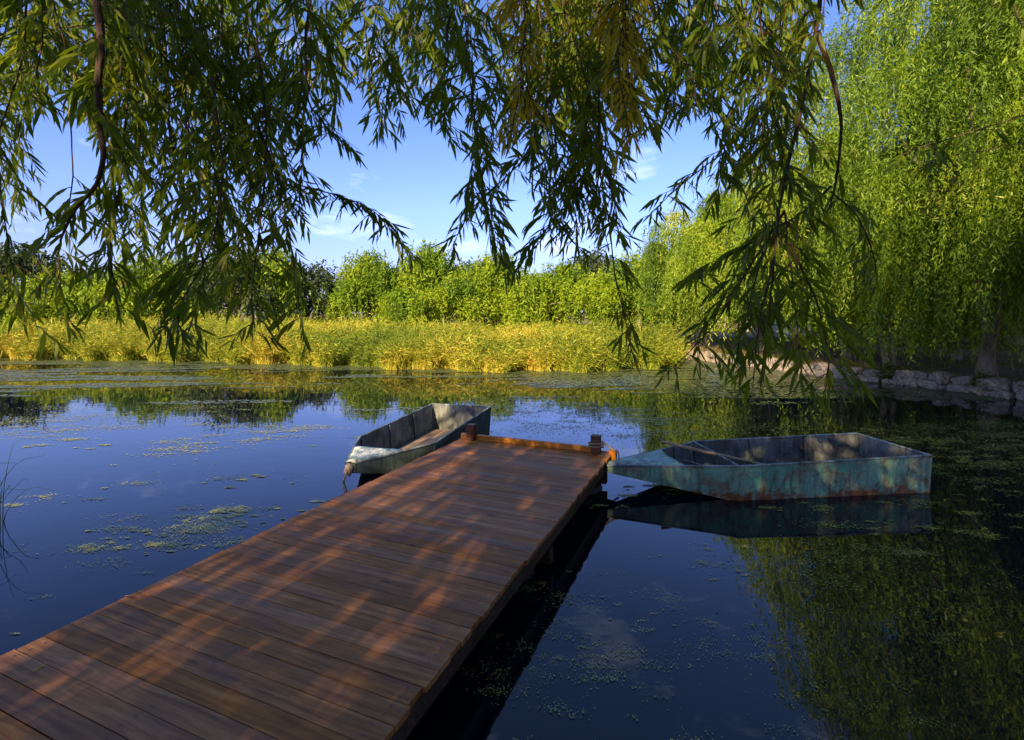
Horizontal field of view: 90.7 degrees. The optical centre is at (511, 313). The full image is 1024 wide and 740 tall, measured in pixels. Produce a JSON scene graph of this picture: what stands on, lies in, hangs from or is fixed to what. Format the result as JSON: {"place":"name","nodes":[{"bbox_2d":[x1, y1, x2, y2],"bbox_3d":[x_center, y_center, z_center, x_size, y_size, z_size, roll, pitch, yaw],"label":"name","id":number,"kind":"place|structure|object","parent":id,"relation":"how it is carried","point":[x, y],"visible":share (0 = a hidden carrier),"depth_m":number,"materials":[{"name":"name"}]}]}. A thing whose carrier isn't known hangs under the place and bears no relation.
{"place":"outdoors","nodes":[
{"label":"outdoors","id":0,"kind":"place"},
{"bbox_2d":[0,0,963,313],"label":"sky","id":1,"kind":"structure","parent":0,"point":[414,186],"materials":[{"name":"blue"}]},
{"bbox_2d":[0,356,1023,739],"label":"water","id":2,"kind":"structure","parent":0,"point":[968,686],"depth_m":4.32,"materials":[{"name":"blue liquid"}]},
{"bbox_2d":[0,445,53,523],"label":"reed sprig","id":3,"kind":"object","parent":2,"relation":"in","point":[10,491],"visible":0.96,"depth_m":4.83,"materials":[{"name":"green plant"}]},
{"bbox_2d":[345,403,490,473],"bbox_3d":[-1.300,1.799,6.930,1.074,0.522,3.334,0,0,15],"label":"rowing boat","id":4,"kind":"object","parent":2,"relation":"on","point":[406,439],"visible":0.8,"depth_m":7.39,"materials":[{"name":"grey paint"}]},
{"bbox_2d":[345,463,353,476],"bbox_3d":[-1.729,1.659,5.368,0.092,0.142,0.122,0,0,0],"label":"rag bundle","id":5,"kind":"object","parent":4,"relation":"on","point":[349,467],"visible":1,"depth_m":5.33,"materials":[{"name":"fabric"}]},
{"bbox_2d":[342,458,358,492],"bbox_3d":[-1.723,1.825,5.427,0.154,0.512,0.178,0,0,0],"label":"mooring rope","id":6,"kind":"object","parent":4,"relation":"attached to","point":[344,485],"visible":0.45,"depth_m":5.36,"materials":[{"name":"grey fabric"}]},
{"bbox_2d":[0,397,1023,739],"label":"duckweed","id":7,"kind":"object","parent":2,"relation":"on","point":[236,513],"visible":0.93,"depth_m":5.14,"materials":[{"name":"green plant"}]},
{"bbox_2d":[0,358,1023,410],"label":"pond weed","id":8,"kind":"object","parent":2,"relation":"on","point":[692,364],"visible":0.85,"depth_m":15.71,"materials":[{"name":"green plant"}]},
{"bbox_2d":[605,432,931,500],"bbox_3d":[2.802,1.829,5.937,3.634,0.522,1.074,0,0,-6],"label":"rowing boat","id":9,"kind":"object","parent":2,"relation":"on","point":[829,465],"visible":0.92,"depth_m":5.58,"materials":[{"name":"teal paint"}]},
{"bbox_2d":[683,459,701,464],"bbox_3d":[2.481,1.820,5.723,1.044,0.262,0.029,0,0,16],"label":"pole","id":10,"kind":"object","parent":9,"relation":"in","point":[684,460],"visible":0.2,"depth_m":5.83,"materials":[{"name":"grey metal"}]},
{"bbox_2d":[661,440,763,463],"bbox_3d":[2.648,1.685,5.813,1.830,0.409,0.120,0,0,5],"label":"oar","id":11,"kind":"object","parent":9,"relation":"on","point":[711,453],"visible":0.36,"depth_m":5.83,"materials":[{"name":"brown wood"}]},
{"bbox_2d":[3,314,1023,391],"bbox_3d":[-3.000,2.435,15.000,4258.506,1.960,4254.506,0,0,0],"label":"ground","id":12,"kind":"structure","parent":0,"point":[1008,371],"depth_m":18.90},
{"bbox_2d":[0,263,19,316],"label":"tree","id":13,"kind":"object","parent":12,"relation":"on","point":[6,287],"visible":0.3,"depth_m":44.42,"materials":[{"name":"green plant"}]},
{"bbox_2d":[0,240,68,318],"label":"tree","id":14,"kind":"object","parent":12,"relation":"on","point":[28,266],"visible":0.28,"depth_m":46.29,"materials":[{"name":"green plant"}]},
{"bbox_2d":[0,266,115,325],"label":"tree","id":15,"kind":"object","parent":12,"relation":"on","point":[50,308],"visible":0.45,"depth_m":40.64,"materials":[{"name":"green plant"}]},
{"bbox_2d":[74,262,116,318],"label":"tree","id":16,"kind":"object","parent":12,"relation":"on","point":[102,277],"visible":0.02,"depth_m":44.65,"materials":[{"name":"green plant"}]},
{"bbox_2d":[74,250,207,323],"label":"tree","id":17,"kind":"object","parent":12,"relation":"on","point":[96,293],"visible":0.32,"depth_m":40.15,"materials":[{"name":"green plant"}]},
{"bbox_2d":[133,252,241,320],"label":"tree","id":18,"kind":"object","parent":12,"relation":"on","point":[191,308],"visible":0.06,"depth_m":42.68,"materials":[{"name":"green plant"}]},
{"bbox_2d":[170,246,285,320],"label":"tree","id":19,"kind":"object","parent":12,"relation":"on","point":[236,292],"visible":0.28,"depth_m":40.76,"materials":[{"name":"green plant"}]},
{"bbox_2d":[221,244,328,322],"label":"tree","id":20,"kind":"object","parent":12,"relation":"on","point":[280,256],"visible":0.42,"depth_m":42.41,"materials":[{"name":"green plant"}]},
{"bbox_2d":[272,259,343,321],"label":"tree","id":21,"kind":"object","parent":12,"relation":"on","point":[317,276],"visible":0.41,"depth_m":44.69,"materials":[{"name":"green plant"}]},
{"bbox_2d":[0,423,616,739],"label":"jetty","id":22,"kind":"object","parent":12,"relation":"on","point":[371,610],"visible":0.99,"depth_m":2.73,"materials":[{"name":"brown wood"}]},
{"bbox_2d":[589,482,601,494],"bbox_3d":[0.843,1.950,5.720,0.360,0.090,0.356,6,9,0],"label":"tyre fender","id":23,"kind":"object","parent":22,"relation":"attached to","point":[597,488],"visible":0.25,"depth_m":5.60,"materials":[{"name":"rubber"}]},
{"bbox_2d":[588,441,618,452],"bbox_3d":[1.053,1.558,5.895,0.343,0.133,0.181,0,0,30],"label":"mooring rope","id":24,"kind":"object","parent":22,"relation":"attached to","point":[602,445],"visible":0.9,"depth_m":5.88,"materials":[{"name":"grey fabric"}]},
{"bbox_2d":[311,290,350,323],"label":"tree","id":25,"kind":"object","parent":12,"relation":"on","point":[329,315],"visible":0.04,"depth_m":48.48,"materials":[{"name":"green plant"}]},
{"bbox_2d":[0,308,715,372],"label":"reed bed","id":26,"kind":"object","parent":12,"relation":"on","point":[464,346],"visible":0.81,"depth_m":20.59,"materials":[{"name":"plant"}]},
{"bbox_2d":[313,246,410,322],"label":"tree","id":27,"kind":"object","parent":12,"relation":"on","point":[362,281],"visible":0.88,"depth_m":43.37,"materials":[{"name":"green plant"}]},
{"bbox_2d":[0,305,734,331],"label":"undergrowth","id":28,"kind":"object","parent":12,"relation":"on","point":[360,317],"visible":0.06,"depth_m":42.42,"materials":[{"name":"green plant"}]},
{"bbox_2d":[374,283,442,325],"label":"tree","id":29,"kind":"object","parent":12,"relation":"on","point":[403,306],"visible":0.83,"depth_m":39.09,"materials":[{"name":"green plant"}]},
{"bbox_2d":[383,238,469,320],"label":"tree","id":30,"kind":"object","parent":12,"relation":"on","point":[437,268],"visible":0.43,"depth_m":44.44,"materials":[{"name":"green plant"}]},
{"bbox_2d":[412,269,499,325],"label":"tree","id":31,"kind":"object","parent":12,"relation":"on","point":[469,304],"visible":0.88,"depth_m":41.86,"materials":[{"name":"green plant"}]},
{"bbox_2d":[451,255,482,318],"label":"tree","id":32,"kind":"object","parent":12,"relation":"on","point":[469,264],"visible":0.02,"depth_m":52.37,"materials":[{"name":"green plant"}]},
{"bbox_2d":[455,251,537,325],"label":"tree","id":33,"kind":"object","parent":12,"relation":"on","point":[487,282],"visible":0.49,"depth_m":43.84,"materials":[{"name":"green plant"}]},
{"bbox_2d":[0,0,1023,422],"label":"overhanging willow","id":34,"kind":"object","parent":12,"relation":"on","point":[586,70],"visible":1,"depth_m":2.50,"materials":[{"name":"green plant"}]},
{"bbox_2d":[476,266,580,327],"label":"tree","id":35,"kind":"object","parent":12,"relation":"on","point":[523,295],"visible":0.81,"depth_m":42.10,"materials":[{"name":"green plant"}]},
{"bbox_2d":[530,258,596,323],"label":"tree","id":36,"kind":"object","parent":12,"relation":"on","point":[566,280],"visible":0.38,"depth_m":44.75,"materials":[{"name":"green plant"}]},
{"bbox_2d":[557,244,621,325],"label":"tree","id":37,"kind":"object","parent":12,"relation":"on","point":[597,263],"visible":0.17,"depth_m":48.75,"materials":[{"name":"green plant"}]},
{"bbox_2d":[549,266,658,324],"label":"tree","id":38,"kind":"object","parent":12,"relation":"on","point":[596,291],"visible":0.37,"depth_m":41.87,"materials":[{"name":"green plant"}]},
{"bbox_2d":[590,249,690,327],"bbox_3d":[10.246,-1.761,39.752,7.580,7.087,8.658,0,0,-34],"label":"tree","id":39,"kind":"object","parent":12,"relation":"on","point":[612,286],"visible":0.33,"depth_m":39.00,"materials":[{"name":"green plant"}]},
{"bbox_2d":[630,253,718,328],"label":"tree","id":40,"kind":"object","parent":12,"relation":"on","point":[677,316],"visible":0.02,"depth_m":42.80,"materials":[{"name":"green plant"}]},
{"bbox_2d":[631,205,758,342],"bbox_3d":[10.092,-2.072,27.722,7.408,7.929,7.433,0,0,0],"label":"weeping willow","id":41,"kind":"object","parent":12,"relation":"on","point":[652,272],"visible":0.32,"depth_m":26.52,"materials":[{"name":"green plant"}]},
{"bbox_2d":[720,349,733,362],"bbox_3d":[8.600,1.727,20.018,1.088,0.987,1.068,0,0,26],"label":"bank plant","id":42,"kind":"object","parent":12,"relation":"on","point":[727,353],"visible":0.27,"depth_m":19.95,"materials":[{"name":"green plant"}]},
{"bbox_2d":[660,164,837,350],"bbox_3d":[10.986,-2.416,22.686,8.397,8.706,8.404,0,0,0],"label":"weeping willow","id":43,"kind":"object","parent":12,"relation":"on","point":[705,246],"visible":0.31,"depth_m":22.07,"materials":[{"name":"green plant"}]},
{"bbox_2d":[702,291,797,335],"bbox_3d":[14.771,-1.199,30.075,6.822,5.850,7.738,0,0,-3],"label":"tree","id":44,"kind":"object","parent":12,"relation":"on","point":[763,321],"depth_m":29.81,"materials":[{"name":"green plant"}]},
{"bbox_2d":[735,261,832,333],"bbox_3d":[16.996,-1.769,29.098,8.658,7.104,7.580,0,0,12],"label":"tree","id":45,"kind":"object","parent":12,"relation":"on","point":[789,316],"depth_m":28.41,"materials":[{"name":"green plant"}]},
{"bbox_2d":[723,131,945,359],"bbox_3d":[11.797,-2.454,18.164,8.353,8.854,7.460,0,0,0],"label":"weeping willow","id":46,"kind":"object","parent":12,"relation":"on","point":[757,283],"visible":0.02,"depth_m":17.08,"materials":[{"name":"green plant"}]},
{"bbox_2d":[684,349,1023,399],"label":"stone edging","id":47,"kind":"object","parent":12,"relation":"on","point":[995,386],"visible":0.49,"depth_m":13.73,"materials":[{"name":"grey stone"}]},
{"bbox_2d":[689,337,1023,382],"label":"leaf litter","id":48,"kind":"object","parent":12,"relation":"on","point":[904,368],"visible":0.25,"depth_m":17.94,"materials":[{"name":"plant"}]},
{"bbox_2d":[718,315,1016,343],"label":"boundary wall","id":49,"kind":"structure","parent":12,"relation":"on","point":[788,332],"depth_m":30.67,"materials":[{"name":"grey stone"}]},
{"bbox_2d":[719,0,1023,376],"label":"weeping willow","id":50,"kind":"object","parent":12,"relation":"on","point":[918,76],"visible":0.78,"depth_m":11.52,"materials":[{"name":"green plant"}]},
{"bbox_2d":[869,360,910,384],"bbox_3d":[10.816,1.727,14.531,1.074,0.927,0.997,0,0,21],"label":"bank plant","id":51,"kind":"object","parent":12,"relation":"on","point":[885,367],"visible":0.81,"depth_m":14.43,"materials":[{"name":"green plant"}]},
{"bbox_2d":[777,146,1020,367],"bbox_3d":[11.972,-1.668,15.664,6.748,7.270,6.055,0,0,0],"label":"weeping willow","id":52,"kind":"object","parent":12,"relation":"on","point":[881,337],"visible":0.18,"depth_m":14.32,"materials":[{"name":"green plant"}]},
{"bbox_2d":[807,76,1023,360],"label":"weeping willow","id":53,"kind":"object","parent":12,"relation":"on","point":[957,356],"visible":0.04,"depth_m":16.45,"materials":[{"name":"green plant"}]},
{"bbox_2d":[856,297,1021,342],"bbox_3d":[20.062,-1.121,25.481,8.932,5.722,9.350,0,0,43],"label":"tree","id":54,"kind":"object","parent":12,"relation":"on","point":[963,329],"depth_m":23.30,"materials":[{"name":"green plant"}]},
{"bbox_2d":[903,76,1023,369],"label":"weeping willow","id":55,"kind":"object","parent":12,"relation":"on","point":[1018,284],"visible":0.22,"depth_m":11.52,"materials":[{"name":"green plant"}]},
{"bbox_2d":[906,0,1023,331],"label":"weeping willow","id":56,"kind":"object","parent":12,"relation":"on","point":[1008,24],"visible":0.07,"depth_m":12.43,"materials":[{"name":"green plant"}]},
{"bbox_2d":[965,369,995,391],"bbox_3d":[11.668,1.722,12.491,0.752,0.764,0.865,0,0,26],"label":"bank plant","id":57,"kind":"object","parent":12,"relation":"on","point":[978,376],"visible":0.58,"depth_m":12.50,"materials":[{"name":"green plant"}]},
{"bbox_2d":[967,291,1023,330],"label":"tree","id":58,"kind":"object","parent":12,"relation":"on","point":[1013,313],"depth_m":20.43,"materials":[{"name":"green plant"}]},
{"bbox_2d":[1009,360,1023,392],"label":"bank plant","id":59,"kind":"object","parent":12,"relation":"on","point":[1020,385],"visible":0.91,"depth_m":11.61,"materials":[{"name":"green plant"}]},
{"bbox_2d":[1017,317,1023,344],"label":"boundary wall","id":60,"kind":"structure","parent":12,"relation":"on","point":[1022,336],"depth_m":23.80,"materials":[{"name":"grey stone"}]}
]}

